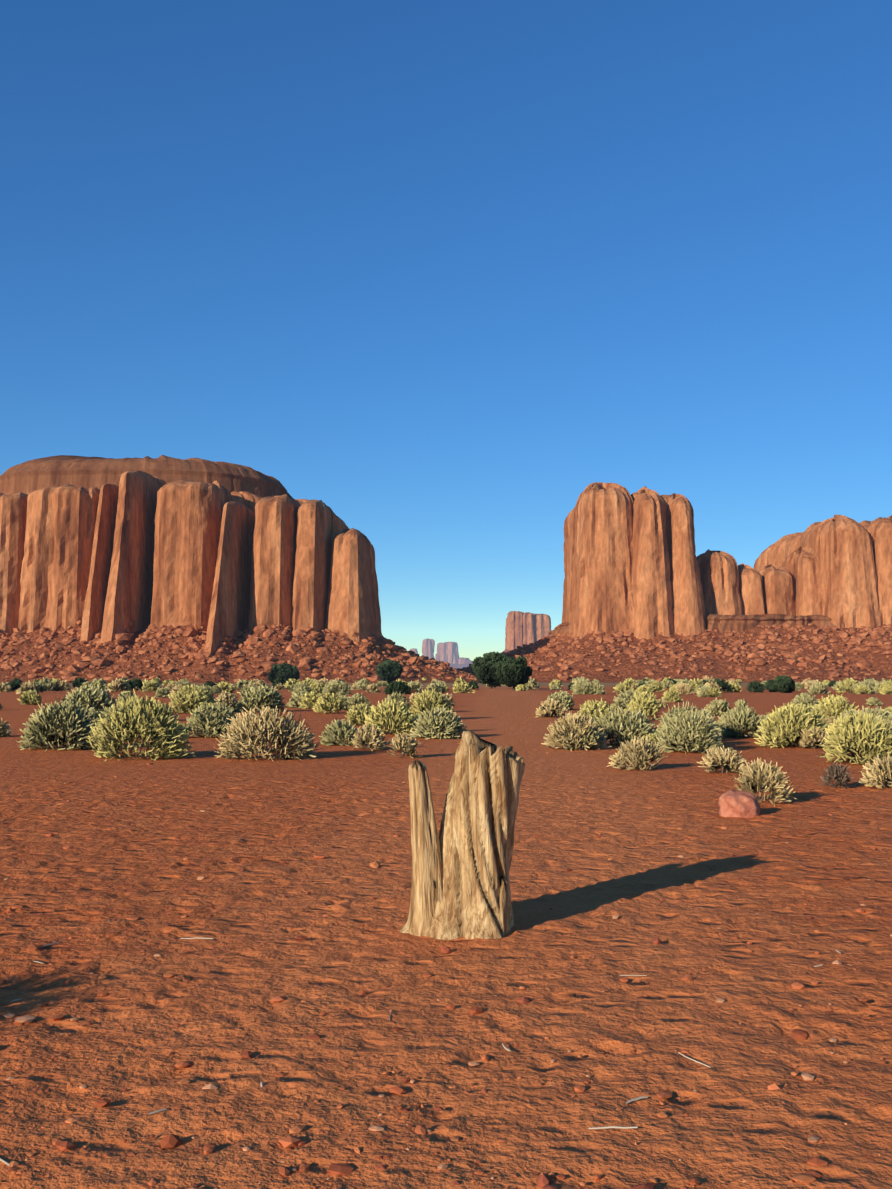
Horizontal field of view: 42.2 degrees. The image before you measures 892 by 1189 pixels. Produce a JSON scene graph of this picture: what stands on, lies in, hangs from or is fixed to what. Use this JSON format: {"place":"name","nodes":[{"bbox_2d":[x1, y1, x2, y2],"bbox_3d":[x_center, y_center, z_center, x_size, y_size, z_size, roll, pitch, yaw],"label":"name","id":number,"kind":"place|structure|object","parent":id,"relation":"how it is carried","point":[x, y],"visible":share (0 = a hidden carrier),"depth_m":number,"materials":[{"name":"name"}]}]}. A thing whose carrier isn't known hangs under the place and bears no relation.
{"place":"outdoors","nodes":[
{"label":"outdoors","id":0,"kind":"place"},
{"bbox_2d":[0,683,891,1188],"bbox_3d":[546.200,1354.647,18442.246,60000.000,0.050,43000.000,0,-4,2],"label":"ground","id":1,"kind":"structure","parent":0,"point":[252,963],"depth_m":5.94,"materials":[{"name":"brown soil"}]},
{"bbox_2d":[0,624,477,682],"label":"butte talus","id":2,"kind":"structure","parent":1,"relation":"on","point":[228,671],"depth_m":467.64,"materials":[{"name":"stone"}]},
{"bbox_2d":[0,455,381,654],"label":"butte","id":3,"kind":"object","parent":2,"relation":"on","point":[110,548],"visible":0.81,"depth_m":501.74,"materials":[{"name":"brown stone"}]},
{"bbox_2d":[0,620,477,681],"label":"butte boulders","id":4,"kind":"object","parent":2,"relation":"on","point":[410,657],"visible":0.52,"depth_m":474.96,"materials":[{"name":"brown stone"}]},
{"bbox_2d":[0,920,840,1165],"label":"dry twigs","id":5,"kind":"object","parent":1,"relation":"on","point":[506,1048],"visible":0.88,"depth_m":4.14,"materials":[{"name":"brown wood"}]},
{"bbox_2d":[0,676,891,805],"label":"desert shrubs","id":6,"kind":"object","parent":1,"relation":"on","point":[83,714],"visible":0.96,"depth_m":25.77,"materials":[{"name":"green plant"}]},
{"bbox_2d":[0,718,891,1188],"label":"pebbles","id":7,"kind":"object","parent":1,"relation":"on","point":[544,1180],"visible":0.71,"depth_m":4.21,"materials":[{"name":"brown stone"}]},
{"bbox_2d":[449,660,472,668],"bbox_3d":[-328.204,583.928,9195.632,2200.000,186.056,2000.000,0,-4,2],"label":"distant talus slope","id":8,"kind":"structure","parent":1,"relation":"on","point":[465,664],"depth_m":8873.29,"materials":[{"name":"stone"}]},
{"bbox_2d":[410,638,469,663],"bbox_3d":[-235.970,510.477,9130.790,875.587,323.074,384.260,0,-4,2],"label":"distant buttes","id":9,"kind":"object","parent":8,"relation":"on","point":[448,652],"visible":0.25,"depth_m":9005.18,"materials":[{"name":"stone"}]},
{"bbox_2d":[400,730,524,939],"bbox_3d":[0.122,1.460,7.053,0.745,1.262,0.718,-2,-5,27],"label":"tree stump","id":10,"kind":"object","parent":1,"relation":"on","point":[461,865],"visible":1,"depth_m":6.89,"materials":[{"name":"brown wood"}]},
{"bbox_2d":[466,614,891,682],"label":"talus slope","id":11,"kind":"structure","parent":1,"relation":"on","point":[623,669],"depth_m":546.17,"materials":[{"name":"stone"}]},
{"bbox_2d":[457,622,891,680],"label":"scattered boulders","id":12,"kind":"object","parent":11,"relation":"on","point":[547,643],"visible":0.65,"depth_m":562.50,"materials":[{"name":"brown stone"}]},
{"bbox_2d":[548,482,891,638],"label":"butte","id":13,"kind":"object","parent":11,"relation":"on","point":[636,566],"visible":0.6,"depth_m":596.55,"materials":[{"name":"brown stone"}]},
{"bbox_2d":[718,790,759,817],"bbox_3d":[3.236,2.321,12.762,0.442,0.301,0.387,-2,-4,20],"label":"boulder","id":14,"kind":"object","parent":1,"relation":"on","point":[740,804],"visible":0.81,"depth_m":12.64,"materials":[{"name":"stone"}]},
{"bbox_2d":[0,0,891,660],"label":"sky","id":15,"kind":"structure","parent":0,"point":[439,274],"materials":[{"name":"blue"}]},
{"bbox_2d":[505,611,550,649],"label":"butte","id":16,"kind":"object","parent":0,"point":[522,628],"visible":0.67,"depth_m":2585.55,"materials":[{"name":"brown stone"}]}
]}

